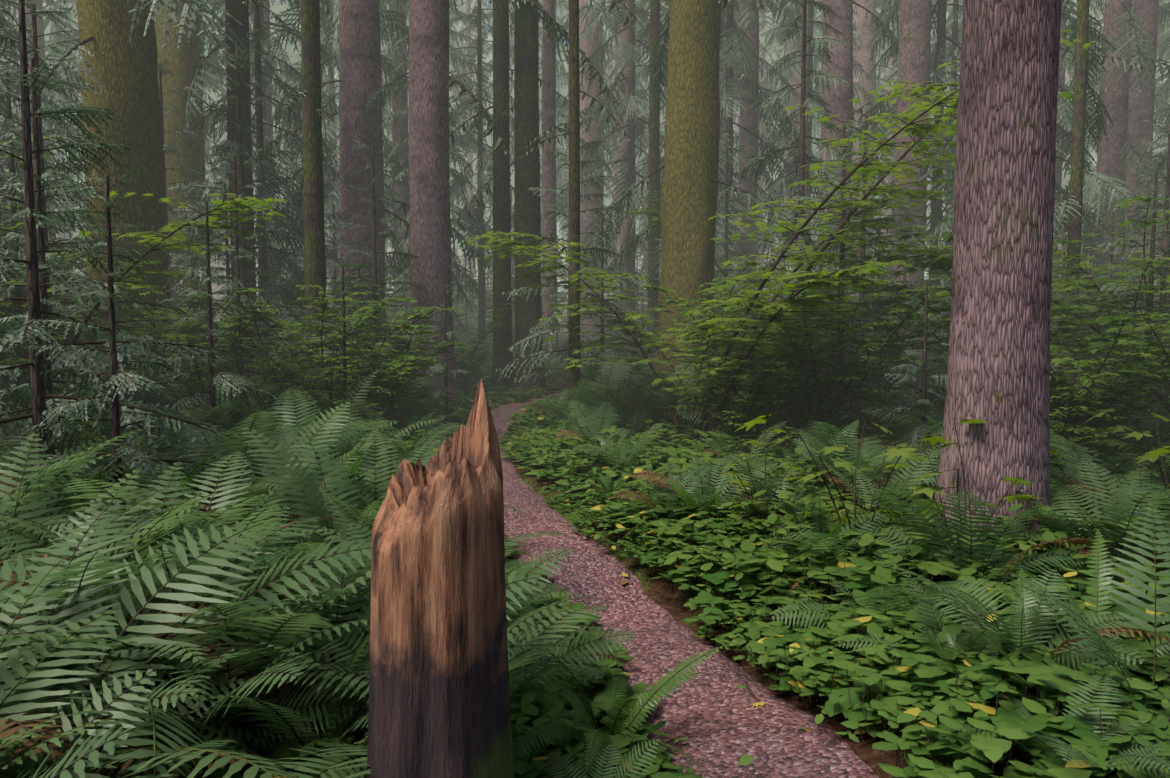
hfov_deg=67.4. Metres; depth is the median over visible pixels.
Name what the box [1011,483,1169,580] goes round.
fern
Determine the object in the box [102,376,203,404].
fern
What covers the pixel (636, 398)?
fern
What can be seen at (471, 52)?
tree
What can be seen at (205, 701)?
fern
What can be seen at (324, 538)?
herb plant
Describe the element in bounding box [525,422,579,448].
fern
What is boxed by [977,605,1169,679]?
herb plant
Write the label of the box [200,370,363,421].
fern
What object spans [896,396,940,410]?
herb plant
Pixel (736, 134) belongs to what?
tree
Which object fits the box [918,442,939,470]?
fern
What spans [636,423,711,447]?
herb plant
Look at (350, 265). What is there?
shrub
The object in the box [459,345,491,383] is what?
fern
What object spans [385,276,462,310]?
shrub
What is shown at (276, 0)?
sky
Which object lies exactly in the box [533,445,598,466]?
herb plant
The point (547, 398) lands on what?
herb plant
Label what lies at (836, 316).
shrub
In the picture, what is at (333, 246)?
sap tree
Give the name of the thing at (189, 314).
shrub
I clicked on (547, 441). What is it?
herb plant
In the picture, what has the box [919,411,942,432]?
fern
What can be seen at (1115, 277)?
sap tree
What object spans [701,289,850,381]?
shrub
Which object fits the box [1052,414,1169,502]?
fern
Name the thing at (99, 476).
fern
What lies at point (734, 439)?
herb plant
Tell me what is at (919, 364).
fern
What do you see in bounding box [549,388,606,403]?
herb plant
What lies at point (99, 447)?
fern
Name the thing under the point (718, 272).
vine maple
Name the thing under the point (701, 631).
herb plant
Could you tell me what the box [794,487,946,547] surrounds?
herb plant
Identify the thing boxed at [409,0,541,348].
tree
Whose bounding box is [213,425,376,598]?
fern
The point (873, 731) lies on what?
herb plant
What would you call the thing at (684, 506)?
herb plant
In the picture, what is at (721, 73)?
tree
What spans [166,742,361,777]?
herb plant
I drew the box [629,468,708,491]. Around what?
herb plant
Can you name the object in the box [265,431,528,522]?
fern
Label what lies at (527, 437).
herb plant
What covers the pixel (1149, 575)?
herb plant
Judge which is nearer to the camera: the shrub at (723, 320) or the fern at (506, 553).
the fern at (506, 553)
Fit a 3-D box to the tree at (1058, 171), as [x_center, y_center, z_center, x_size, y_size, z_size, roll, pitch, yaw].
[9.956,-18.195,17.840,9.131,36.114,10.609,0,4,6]
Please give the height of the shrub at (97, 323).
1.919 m
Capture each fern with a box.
[0,390,95,438]
[0,402,31,456]
[0,412,31,471]
[0,414,132,451]
[0,419,103,489]
[0,428,146,537]
[0,430,55,512]
[0,431,182,580]
[0,446,245,532]
[0,452,115,534]
[0,461,142,504]
[0,461,307,605]
[0,463,337,569]
[0,481,185,596]
[0,490,69,593]
[0,493,46,565]
[0,493,84,560]
[0,493,200,656]
[0,493,275,569]
[0,505,311,664]
[0,509,298,777]
[0,516,371,777]
[0,535,130,759]
[0,551,36,567]
[0,552,370,716]
[0,556,252,777]
[0,558,299,634]
[0,570,280,689]
[0,578,340,696]
[0,580,194,760]
[0,590,159,658]
[0,608,119,777]
[0,622,208,775]
[0,623,238,777]
[0,624,68,659]
[0,634,64,777]
[0,663,246,777]
[0,667,158,777]
[1,745,82,776]
[2,600,370,777]
[4,436,195,491]
[6,374,135,448]
[10,684,77,777]
[11,470,72,528]
[11,603,174,774]
[15,436,130,475]
[15,490,222,582]
[20,455,138,529]
[26,380,196,419]
[32,724,237,777]
[34,624,354,712]
[38,620,362,777]
[41,468,231,646]
[43,582,370,698]
[51,450,205,514]
[52,423,372,511]
[53,451,369,571]
[54,388,153,437]
[54,502,352,665]
[55,419,176,470]
[56,510,264,542]
[63,391,202,441]
[64,649,251,760]
[73,441,232,509]
[79,403,226,453]
[79,570,118,642]
[80,391,276,463]
[80,546,326,647]
[82,448,219,532]
[87,446,250,496]
[87,637,570,775]
[90,470,113,518]
[90,530,314,610]
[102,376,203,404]
[108,539,538,777]
[109,383,273,448]
[111,411,352,488]
[119,382,207,432]
[126,484,299,575]
[133,572,319,752]
[146,458,275,489]
[152,461,284,503]
[171,380,319,434]
[176,398,317,457]
[177,390,311,419]
[178,453,213,495]
[187,401,356,529]
[190,510,369,583]
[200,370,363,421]
[205,421,311,472]
[205,429,370,496]
[209,387,399,475]
[212,394,400,455]
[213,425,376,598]
[217,439,394,548]
[227,542,370,631]
[231,357,397,427]
[234,381,287,419]
[234,634,369,774]
[236,400,301,435]
[241,514,369,684]
[244,453,416,549]
[246,560,367,653]
[247,440,410,517]
[248,436,392,557]
[248,474,384,531]
[256,598,576,777]
[263,380,414,422]
[263,448,347,553]
[263,606,607,777]
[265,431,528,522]
[267,370,397,448]
[269,500,379,612]
[273,410,440,472]
[290,525,366,596]
[301,498,373,541]
[303,412,397,473]
[304,456,380,539]
[311,521,574,686]
[312,562,563,626]
[319,487,371,608]
[320,532,576,606]
[325,362,417,425]
[350,397,465,463]
[355,568,612,683]
[358,344,411,370]
[362,364,447,414]
[368,579,589,608]
[369,451,436,483]
[370,399,454,432]
[383,442,429,470]
[385,412,446,447]
[388,419,431,446]
[455,334,474,343]
[456,360,489,388]
[456,363,492,392]
[458,311,489,331]
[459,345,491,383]
[477,329,551,359]
[505,545,532,556]
[505,548,536,574]
[505,560,564,624]
[507,607,629,682]
[507,608,638,692]
[512,646,722,770]
[519,358,660,427]
[522,362,602,419]
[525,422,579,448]
[532,384,593,432]
[543,738,659,777]
[544,348,581,371]
[544,355,567,374]
[545,362,567,378]
[548,389,643,447]
[556,400,661,451]
[559,337,568,352]
[563,367,624,399]
[567,346,658,393]
[571,423,663,465]
[576,429,642,462]
[585,387,669,440]
[585,473,635,501]
[590,472,628,501]
[607,359,727,424]
[607,377,654,401]
[611,461,733,518]
[626,380,689,417]
[627,363,696,392]
[629,453,779,517]
[630,383,696,431]
[641,372,769,429]
[646,476,743,532]
[652,548,731,599]
[663,346,716,391]
[666,382,735,430]
[674,388,836,429]
[687,375,840,444]
[691,455,776,506]
[694,458,788,526]
[700,420,801,466]
[713,394,800,456]
[714,538,812,592]
[715,451,842,536]
[716,511,899,584]
[733,423,801,453]
[746,461,841,510]
[752,494,888,597]
[755,419,876,467]
[756,445,885,507]
[756,511,861,546]
[768,410,863,469]
[771,577,960,628]
[774,411,860,447]
[777,541,883,615]
[780,532,953,569]
[783,420,892,485]
[784,426,937,510]
[788,421,938,490]
[812,442,932,499]
[813,442,940,473]
[824,444,940,536]
[829,424,891,449]
[835,400,940,443]
[837,604,1030,693]
[847,418,894,439]
[848,486,1117,603]
[855,420,943,479]
[858,418,943,442]
[859,404,1054,445]
[862,399,938,455]
[866,367,930,389]
[872,457,939,498]
[876,572,927,622]
[877,563,1169,669]
[881,394,942,415]
[882,354,922,376]
[895,564,1022,653]
[910,358,946,393]
[913,349,932,375]
[917,374,945,409]
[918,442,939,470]
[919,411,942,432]
[922,626,1033,701]
[926,393,943,425]
[933,568,1136,709]
[933,634,1164,714]
[937,431,1141,503]
[949,674,1169,771]
[996,529,1169,682]
[1002,511,1161,567]
[1007,501,1169,705]
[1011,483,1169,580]
[1020,457,1169,580]
[1049,400,1169,484]
[1049,422,1161,452]
[1049,430,1102,454]
[1049,435,1169,519]
[1050,444,1127,463]
[1050,478,1125,495]
[1050,480,1087,520]
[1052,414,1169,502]
[1053,427,1147,482]
[1071,472,1169,497]
[1082,419,1169,446]
[1086,442,1169,474]
[1088,406,1169,478]
[1096,692,1169,777]
[1147,544,1169,623]
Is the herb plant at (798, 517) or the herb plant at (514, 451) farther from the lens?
the herb plant at (514, 451)
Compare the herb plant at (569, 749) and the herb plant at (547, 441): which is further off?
the herb plant at (547, 441)
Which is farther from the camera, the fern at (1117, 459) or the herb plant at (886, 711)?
the fern at (1117, 459)
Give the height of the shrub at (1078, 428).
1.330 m
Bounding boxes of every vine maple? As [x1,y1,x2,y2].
[0,134,190,321]
[0,191,290,445]
[460,30,1100,450]
[614,191,952,343]
[861,250,1169,411]
[951,202,1169,336]
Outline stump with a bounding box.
[366,378,514,777]
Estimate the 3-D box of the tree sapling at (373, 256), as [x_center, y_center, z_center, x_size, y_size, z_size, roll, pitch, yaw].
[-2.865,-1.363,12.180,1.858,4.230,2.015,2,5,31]
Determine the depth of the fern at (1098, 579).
3.38 m
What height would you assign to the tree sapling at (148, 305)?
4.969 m
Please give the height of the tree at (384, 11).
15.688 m
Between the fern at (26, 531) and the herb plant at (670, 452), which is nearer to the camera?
the fern at (26, 531)
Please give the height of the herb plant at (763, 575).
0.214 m
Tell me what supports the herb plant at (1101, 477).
on the ground
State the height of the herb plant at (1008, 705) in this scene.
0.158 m
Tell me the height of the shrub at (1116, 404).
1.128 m
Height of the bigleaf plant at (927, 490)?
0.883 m
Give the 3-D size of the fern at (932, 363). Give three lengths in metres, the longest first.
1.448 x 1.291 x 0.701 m
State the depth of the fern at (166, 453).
6.39 m
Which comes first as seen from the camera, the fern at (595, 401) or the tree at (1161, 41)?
the fern at (595, 401)
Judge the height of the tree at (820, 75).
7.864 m
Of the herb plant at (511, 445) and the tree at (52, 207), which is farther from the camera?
the tree at (52, 207)
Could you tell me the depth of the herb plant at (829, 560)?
4.92 m
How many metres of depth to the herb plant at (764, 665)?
3.68 m
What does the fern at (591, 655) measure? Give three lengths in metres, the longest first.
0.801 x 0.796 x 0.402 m
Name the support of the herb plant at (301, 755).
on the ground
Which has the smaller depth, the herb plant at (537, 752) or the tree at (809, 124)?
the herb plant at (537, 752)
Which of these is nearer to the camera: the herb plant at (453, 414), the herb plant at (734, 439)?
the herb plant at (734, 439)
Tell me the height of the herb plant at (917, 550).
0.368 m
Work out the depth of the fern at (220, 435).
6.89 m
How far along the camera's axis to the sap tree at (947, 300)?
13.37 m
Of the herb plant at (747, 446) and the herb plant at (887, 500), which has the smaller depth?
the herb plant at (887, 500)
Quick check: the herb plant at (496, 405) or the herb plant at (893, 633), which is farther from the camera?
the herb plant at (496, 405)
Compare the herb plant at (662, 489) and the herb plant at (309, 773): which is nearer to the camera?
the herb plant at (309, 773)
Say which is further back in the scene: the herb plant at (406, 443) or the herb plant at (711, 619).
the herb plant at (406, 443)
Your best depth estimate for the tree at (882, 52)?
51.83 m
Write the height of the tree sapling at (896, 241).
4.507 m
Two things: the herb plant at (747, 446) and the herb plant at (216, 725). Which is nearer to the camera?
the herb plant at (216, 725)
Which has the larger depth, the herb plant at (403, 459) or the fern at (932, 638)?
the herb plant at (403, 459)
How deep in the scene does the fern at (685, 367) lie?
12.38 m
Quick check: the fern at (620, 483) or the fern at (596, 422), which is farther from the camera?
the fern at (596, 422)
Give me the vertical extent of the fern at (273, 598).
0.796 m
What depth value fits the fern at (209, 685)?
3.13 m
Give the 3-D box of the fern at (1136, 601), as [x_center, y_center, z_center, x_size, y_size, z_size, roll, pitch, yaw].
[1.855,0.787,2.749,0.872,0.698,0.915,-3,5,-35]
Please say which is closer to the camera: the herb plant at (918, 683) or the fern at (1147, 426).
the herb plant at (918, 683)
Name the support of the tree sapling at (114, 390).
on the ground
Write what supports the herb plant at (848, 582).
on the ground
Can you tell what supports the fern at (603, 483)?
on the ground
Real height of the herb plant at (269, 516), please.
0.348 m
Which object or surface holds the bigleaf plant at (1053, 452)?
on the ground
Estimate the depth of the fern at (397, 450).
7.68 m
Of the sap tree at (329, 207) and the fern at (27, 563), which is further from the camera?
the sap tree at (329, 207)
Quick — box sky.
[276,0,962,283]
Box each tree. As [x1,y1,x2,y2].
[0,0,53,22]
[0,0,78,311]
[0,0,81,268]
[0,0,1169,303]
[0,1,77,214]
[0,1,79,265]
[0,13,84,295]
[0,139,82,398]
[3,0,44,50]
[6,0,273,173]
[14,0,246,379]
[17,0,230,263]
[52,3,227,236]
[56,205,85,281]
[153,0,303,385]
[156,0,300,333]
[169,0,342,372]
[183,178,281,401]
[202,0,386,331]
[203,0,335,288]
[204,0,303,323]
[242,0,335,417]
[254,0,392,306]
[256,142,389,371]
[263,0,409,288]
[270,0,492,356]
[272,13,407,272]
[275,0,382,289]
[283,185,339,336]
[283,201,339,321]
[322,4,408,302]
[326,238,339,300]
[339,0,514,295]
[352,0,568,404]
[379,0,409,337]
[382,0,492,337]
[383,0,465,118]
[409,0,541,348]
[449,0,509,301]
[449,0,554,389]
[451,0,643,397]
[452,246,489,342]
[453,234,488,313]
[457,0,568,284]
[463,0,648,331]
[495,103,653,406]
[509,0,612,362]
[509,0,631,418]
[511,0,620,331]
[540,0,668,342]
[541,0,668,343]
[541,0,668,357]
[555,216,642,389]
[582,0,822,391]
[603,0,648,167]
[603,0,648,300]
[603,2,648,317]
[604,2,661,267]
[604,241,619,323]
[613,0,736,286]
[613,252,646,339]
[624,265,647,346]
[631,0,822,321]
[635,0,668,113]
[635,0,794,311]
[637,0,666,357]
[660,9,771,274]
[712,0,862,380]
[720,0,797,317]
[724,0,821,290]
[724,0,862,296]
[735,4,822,270]
[738,0,879,266]
[751,0,923,331]
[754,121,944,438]
[759,0,932,198]
[759,0,960,300]
[778,1,933,183]
[812,20,883,150]
[813,0,962,294]
[849,208,890,348]
[851,0,953,377]
[857,0,1065,373]
[869,207,947,373]
[878,0,1169,152]
[882,0,962,346]
[919,0,1138,310]
[922,280,951,377]
[930,0,962,142]
[930,0,1061,555]
[945,0,1093,354]
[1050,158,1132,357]
[1050,180,1108,366]
[1050,220,1128,372]
[1050,236,1065,353]
[1053,0,1150,389]
[1059,0,1165,252]
[1061,0,1169,269]
[1066,0,1169,183]
[1066,0,1169,329]
[1073,157,1169,429]
[1080,209,1143,352]
[1082,0,1169,320]
[1090,257,1138,348]
[1093,177,1169,392]
[1121,218,1158,322]
[1122,0,1169,284]
[1123,54,1169,277]
[1146,128,1169,206]
[1154,12,1169,123]
[1156,15,1169,172]
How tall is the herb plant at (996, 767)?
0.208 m
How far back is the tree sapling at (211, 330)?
7.67 m
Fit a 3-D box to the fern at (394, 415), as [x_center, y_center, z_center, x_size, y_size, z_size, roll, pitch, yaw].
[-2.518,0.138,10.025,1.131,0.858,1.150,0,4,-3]
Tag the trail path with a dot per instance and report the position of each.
(716, 719)
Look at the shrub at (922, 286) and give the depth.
13.41 m
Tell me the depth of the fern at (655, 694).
3.30 m
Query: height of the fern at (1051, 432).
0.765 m
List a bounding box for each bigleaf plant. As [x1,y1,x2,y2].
[721,429,803,517]
[732,411,920,554]
[904,418,1042,583]
[1050,448,1067,468]
[1083,405,1169,504]
[1136,446,1169,459]
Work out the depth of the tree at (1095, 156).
51.22 m
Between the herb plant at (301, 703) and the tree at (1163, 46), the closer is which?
the herb plant at (301, 703)
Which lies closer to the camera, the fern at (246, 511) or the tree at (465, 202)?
the fern at (246, 511)
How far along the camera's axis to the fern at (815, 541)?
4.63 m
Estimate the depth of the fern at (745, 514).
6.20 m
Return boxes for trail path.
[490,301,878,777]
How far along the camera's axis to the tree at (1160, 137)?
12.58 m
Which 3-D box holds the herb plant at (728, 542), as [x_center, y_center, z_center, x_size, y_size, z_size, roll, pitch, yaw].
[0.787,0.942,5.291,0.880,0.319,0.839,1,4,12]
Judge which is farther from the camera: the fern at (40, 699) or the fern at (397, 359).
the fern at (397, 359)
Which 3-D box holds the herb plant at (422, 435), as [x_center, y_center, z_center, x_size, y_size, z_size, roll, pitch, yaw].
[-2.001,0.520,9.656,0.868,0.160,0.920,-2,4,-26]
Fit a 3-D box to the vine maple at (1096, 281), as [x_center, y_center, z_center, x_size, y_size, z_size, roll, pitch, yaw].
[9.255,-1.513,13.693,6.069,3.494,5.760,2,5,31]
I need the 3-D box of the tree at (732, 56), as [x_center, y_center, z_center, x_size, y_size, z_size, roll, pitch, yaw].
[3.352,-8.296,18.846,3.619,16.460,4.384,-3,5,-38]
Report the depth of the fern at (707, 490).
6.11 m
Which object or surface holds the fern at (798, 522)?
on the ground
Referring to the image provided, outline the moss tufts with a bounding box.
[996,246,1012,402]
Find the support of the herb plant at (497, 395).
on the ground
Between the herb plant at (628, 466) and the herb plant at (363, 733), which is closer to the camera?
the herb plant at (363, 733)
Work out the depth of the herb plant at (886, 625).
3.61 m
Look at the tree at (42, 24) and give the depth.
24.09 m
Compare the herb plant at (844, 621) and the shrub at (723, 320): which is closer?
the herb plant at (844, 621)
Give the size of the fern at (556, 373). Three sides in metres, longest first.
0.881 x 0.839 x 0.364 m
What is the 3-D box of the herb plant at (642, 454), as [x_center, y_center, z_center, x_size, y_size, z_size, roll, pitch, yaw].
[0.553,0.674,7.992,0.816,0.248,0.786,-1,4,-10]
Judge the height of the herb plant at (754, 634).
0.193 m
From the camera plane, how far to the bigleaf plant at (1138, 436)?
6.34 m
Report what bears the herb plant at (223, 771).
on the ground
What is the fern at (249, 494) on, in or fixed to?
on the ground
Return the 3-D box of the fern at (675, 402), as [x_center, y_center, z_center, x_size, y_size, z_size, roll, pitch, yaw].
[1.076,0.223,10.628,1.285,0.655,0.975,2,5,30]
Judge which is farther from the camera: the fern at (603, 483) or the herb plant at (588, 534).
the fern at (603, 483)
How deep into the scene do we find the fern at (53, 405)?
8.35 m
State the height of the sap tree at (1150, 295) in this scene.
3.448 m
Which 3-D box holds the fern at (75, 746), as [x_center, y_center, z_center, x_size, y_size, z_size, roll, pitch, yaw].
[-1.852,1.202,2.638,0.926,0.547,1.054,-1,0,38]
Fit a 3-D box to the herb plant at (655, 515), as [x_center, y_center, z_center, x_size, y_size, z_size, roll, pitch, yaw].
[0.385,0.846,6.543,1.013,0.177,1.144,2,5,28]
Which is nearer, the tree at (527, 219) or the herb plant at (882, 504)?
the herb plant at (882, 504)
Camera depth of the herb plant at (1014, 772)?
2.55 m
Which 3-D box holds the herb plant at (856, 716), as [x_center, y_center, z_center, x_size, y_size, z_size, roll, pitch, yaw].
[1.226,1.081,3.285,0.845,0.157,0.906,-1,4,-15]
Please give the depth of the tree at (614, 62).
38.20 m
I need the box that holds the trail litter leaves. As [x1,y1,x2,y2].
[451,404,864,777]
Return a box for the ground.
[4,297,1169,777]
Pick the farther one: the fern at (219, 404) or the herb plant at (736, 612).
the fern at (219, 404)
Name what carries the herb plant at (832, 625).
on the ground
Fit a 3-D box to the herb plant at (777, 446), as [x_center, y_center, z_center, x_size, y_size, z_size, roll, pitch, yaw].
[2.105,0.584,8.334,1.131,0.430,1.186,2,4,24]
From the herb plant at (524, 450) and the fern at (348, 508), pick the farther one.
the herb plant at (524, 450)
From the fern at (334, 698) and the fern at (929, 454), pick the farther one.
the fern at (929, 454)
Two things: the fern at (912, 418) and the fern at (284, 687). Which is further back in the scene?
the fern at (912, 418)
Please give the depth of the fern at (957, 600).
3.20 m
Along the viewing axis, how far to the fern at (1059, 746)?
2.52 m
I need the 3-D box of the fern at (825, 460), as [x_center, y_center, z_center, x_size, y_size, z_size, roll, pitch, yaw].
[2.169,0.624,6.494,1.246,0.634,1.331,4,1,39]
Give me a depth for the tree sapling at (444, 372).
11.33 m
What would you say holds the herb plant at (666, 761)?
on the ground
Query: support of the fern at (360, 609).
on the ground
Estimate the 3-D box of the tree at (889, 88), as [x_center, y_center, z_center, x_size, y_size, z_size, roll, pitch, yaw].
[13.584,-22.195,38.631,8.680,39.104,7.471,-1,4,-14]
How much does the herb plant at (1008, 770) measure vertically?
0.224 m
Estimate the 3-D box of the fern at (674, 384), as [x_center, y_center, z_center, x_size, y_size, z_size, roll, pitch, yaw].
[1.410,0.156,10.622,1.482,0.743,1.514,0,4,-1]
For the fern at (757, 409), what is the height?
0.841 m
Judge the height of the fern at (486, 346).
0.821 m
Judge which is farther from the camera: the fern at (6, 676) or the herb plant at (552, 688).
the herb plant at (552, 688)
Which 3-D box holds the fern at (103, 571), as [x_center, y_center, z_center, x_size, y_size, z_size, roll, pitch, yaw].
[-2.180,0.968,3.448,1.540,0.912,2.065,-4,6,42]
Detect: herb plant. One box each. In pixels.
[0,448,111,472]
[62,730,250,777]
[72,676,336,777]
[115,727,355,777]
[130,708,297,751]
[137,500,288,526]
[143,682,300,777]
[166,696,331,777]
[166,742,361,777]
[167,663,311,756]
[181,685,367,777]
[183,479,292,516]
[183,649,367,720]
[191,693,367,777]
[228,509,300,530]
[230,770,320,777]
[243,750,365,777]
[259,710,366,777]
[266,642,341,741]
[273,512,348,565]
[299,759,354,777]
[318,460,397,482]
[322,663,540,739]
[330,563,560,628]
[333,651,565,734]
[341,428,439,464]
[349,721,596,777]
[353,666,654,777]
[356,620,608,696]
[357,413,423,434]
[362,601,554,632]
[367,444,431,471]
[375,431,441,443]
[390,406,465,428]
[394,397,451,428]
[395,419,452,437]
[396,439,443,457]
[400,410,452,423]
[400,417,466,430]
[414,406,469,419]
[415,403,468,415]
[441,394,501,402]
[449,400,499,409]
[456,400,505,409]
[464,389,525,402]
[465,386,532,398]
[466,395,515,404]
[475,386,539,399]
[498,426,589,443]
[499,433,598,456]
[499,435,530,446]
[500,428,597,453]
[500,445,538,456]
[501,427,570,450]
[501,448,543,460]
[505,415,571,430]
[505,546,517,562]
[505,557,550,577]
[506,450,561,463]
[507,408,585,426]
[510,572,576,617]
[510,610,623,712]
[510,616,634,695]
[510,671,651,776]
[510,677,669,777]
[511,412,568,425]
[511,424,564,433]
[511,686,650,777]
[511,701,631,777]
[513,410,598,424]
[513,452,605,474]
[515,449,634,479]
[517,441,597,458]
[517,628,631,713]
[518,419,635,439]
[519,688,687,775]
[520,403,587,417]
[521,444,584,465]
[521,465,647,493]
[521,608,600,687]
[522,400,567,412]
[523,582,568,615]
[527,600,599,648]
[527,726,684,777]
[529,746,702,777]
[530,396,592,405]
[531,440,615,476]
[533,426,656,460]
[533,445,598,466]
[535,450,618,489]
[537,441,651,453]
[537,445,655,475]
[538,454,646,482]
[538,763,695,777]
[539,477,631,504]
[543,492,611,511]
[544,465,644,493]
[545,371,585,378]
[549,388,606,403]
[550,413,606,435]
[552,749,670,773]
[554,427,667,450]
[556,451,601,470]
[558,670,595,708]
[563,484,691,525]
[566,504,635,530]
[568,483,660,511]
[570,519,624,537]
[578,515,648,538]
[579,432,668,454]
[583,500,723,546]
[587,492,760,544]
[588,455,676,476]
[589,747,690,777]
[594,452,716,480]
[595,528,674,551]
[596,505,755,550]
[601,430,690,450]
[601,445,673,465]
[602,448,680,478]
[602,489,783,542]
[603,418,697,447]
[606,448,755,486]
[608,534,702,564]
[611,419,696,443]
[612,402,686,422]
[614,502,729,529]
[615,437,698,460]
[618,491,728,520]
[619,423,694,439]
[620,448,778,512]
[620,534,754,575]
[621,502,739,532]
[628,482,743,505]
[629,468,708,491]
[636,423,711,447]
[638,414,711,425]
[639,429,746,457]
[639,469,752,496]
[640,449,760,474]
[642,464,744,493]
[647,519,809,583]
[649,518,762,575]
[649,528,793,581]
[651,432,732,450]
[651,541,852,613]
[654,534,863,600]
[664,438,746,454]
[665,543,773,594]
[669,459,791,501]
[674,432,764,463]
[683,587,841,638]
[686,571,882,649]
[686,612,774,642]
[691,554,809,605]
[693,575,888,633]
[694,416,802,450]
[695,489,868,556]
[696,620,772,649]
[701,452,808,486]
[704,431,790,456]
[707,424,799,456]
[708,444,794,465]
[711,615,814,675]
[715,449,802,469]
[715,612,797,668]
[716,577,839,639]
[718,477,861,525]
[723,501,879,548]
[723,541,958,627]
[726,513,887,564]
[732,620,827,703]
[738,460,826,501]
[741,459,869,509]
[746,649,828,697]
[747,600,913,696]
[750,430,835,457]
[754,641,868,702]
[755,595,890,637]
[756,604,886,666]
[759,621,939,729]
[760,445,832,468]
[760,625,908,700]
[763,625,836,666]
[764,447,898,505]
[765,490,899,524]
[767,466,912,505]
[773,443,833,466]
[775,560,909,625]
[782,414,894,446]
[782,640,933,733]
[783,618,970,719]
[786,511,966,594]
[790,603,1045,709]
[790,646,897,737]
[791,538,939,581]
[792,629,971,745]
[793,455,932,502]
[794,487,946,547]
[799,657,887,739]
[804,513,1031,572]
[808,483,909,507]
[808,590,1058,697]
[811,547,1110,635]
[814,578,1071,647]
[821,439,937,477]
[823,474,934,498]
[827,493,932,521]
[827,525,1041,614]
[830,623,1169,777]
[832,427,908,440]
[834,584,1169,693]
[835,520,1055,615]
[836,681,1117,777]
[843,490,934,512]
[844,623,1118,731]
[845,520,1056,592]
[853,396,931,412]
[855,411,938,440]
[856,516,1008,566]
[856,537,1043,584]
[857,575,1060,627]
[867,586,1169,721]
[870,655,1169,777]
[872,596,1151,658]
[872,692,1162,777]
[875,572,1011,643]
[877,728,1089,777]
[879,643,1169,777]
[881,629,1169,777]
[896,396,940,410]
[902,692,1169,777]
[903,736,1115,777]
[905,589,1169,698]
[935,503,1152,583]
[938,568,1169,673]
[946,558,1169,644]
[946,653,1160,775]
[952,697,1169,777]
[953,673,1169,777]
[956,706,1169,771]
[960,537,1159,582]
[961,576,1169,652]
[967,755,1114,773]
[968,563,1151,639]
[976,525,1169,586]
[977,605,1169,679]
[992,513,1168,599]
[1003,767,1164,775]
[1006,548,1159,581]
[1010,558,1169,626]
[1016,516,1167,572]
[1023,643,1169,758]
[1049,635,1169,695]
[1050,460,1162,505]
[1050,485,1169,533]
[1056,456,1161,483]
[1059,468,1166,501]
[1063,492,1169,538]
[1079,610,1161,673]
[1080,475,1168,510]
[1147,473,1169,482]
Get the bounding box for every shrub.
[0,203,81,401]
[2,290,25,313]
[8,345,168,449]
[55,262,256,402]
[81,296,278,412]
[134,335,308,426]
[141,269,292,388]
[186,318,232,385]
[188,283,417,424]
[210,205,456,363]
[224,291,459,415]
[255,340,435,438]
[270,316,336,350]
[275,285,440,417]
[295,297,469,420]
[314,329,430,423]
[327,296,409,327]
[329,304,409,350]
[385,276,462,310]
[386,315,409,348]
[408,302,514,392]
[452,248,492,318]
[453,279,489,322]
[453,284,492,319]
[453,292,488,334]
[461,273,541,327]
[471,249,568,331]
[482,282,566,361]
[490,279,600,336]
[557,264,567,305]
[582,325,682,386]
[583,268,646,345]
[602,260,789,430]
[604,277,647,324]
[626,302,735,367]
[635,264,760,313]
[641,283,863,423]
[655,340,812,449]
[661,308,799,402]
[681,301,836,395]
[699,282,950,424]
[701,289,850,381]
[703,302,822,350]
[721,255,949,432]
[742,225,951,355]
[750,285,944,380]
[758,288,946,407]
[782,277,948,363]
[815,281,949,405]
[853,233,1147,402]
[865,239,1116,398]
[888,275,951,360]
[894,234,1169,477]
[900,284,1082,349]
[1049,361,1169,481]
[1050,293,1108,370]
[1051,195,1169,427]
[1051,335,1169,476]
[1052,271,1169,395]
[1057,362,1169,442]
[1081,312,1169,436]
[1084,331,1169,424]
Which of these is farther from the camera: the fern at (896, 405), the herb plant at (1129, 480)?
the fern at (896, 405)
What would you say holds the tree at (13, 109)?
on the ground
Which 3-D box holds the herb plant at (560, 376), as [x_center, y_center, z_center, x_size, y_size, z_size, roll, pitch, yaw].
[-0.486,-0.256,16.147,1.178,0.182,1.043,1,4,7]
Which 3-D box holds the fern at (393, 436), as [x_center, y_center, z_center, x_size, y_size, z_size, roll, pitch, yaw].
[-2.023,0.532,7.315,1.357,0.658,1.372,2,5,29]
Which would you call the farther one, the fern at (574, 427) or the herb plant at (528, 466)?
the fern at (574, 427)
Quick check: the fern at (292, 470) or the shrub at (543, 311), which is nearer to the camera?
the fern at (292, 470)
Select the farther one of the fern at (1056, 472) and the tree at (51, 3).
the tree at (51, 3)
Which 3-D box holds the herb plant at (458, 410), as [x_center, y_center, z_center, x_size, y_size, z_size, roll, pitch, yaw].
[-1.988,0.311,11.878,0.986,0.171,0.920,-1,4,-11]
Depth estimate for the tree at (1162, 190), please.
17.85 m
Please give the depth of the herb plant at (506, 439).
9.95 m
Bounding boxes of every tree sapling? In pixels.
[0,0,87,373]
[0,0,186,450]
[0,0,224,515]
[0,39,167,488]
[0,62,88,358]
[0,69,134,404]
[0,236,31,469]
[9,169,237,532]
[84,59,230,337]
[141,197,296,471]
[148,26,351,394]
[156,143,314,416]
[299,139,442,396]
[299,259,396,451]
[401,280,478,421]
[650,143,777,353]
[815,112,938,389]
[867,276,948,470]
[902,216,953,414]
[1073,119,1169,397]
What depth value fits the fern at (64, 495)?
4.98 m
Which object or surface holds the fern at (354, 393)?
on the ground

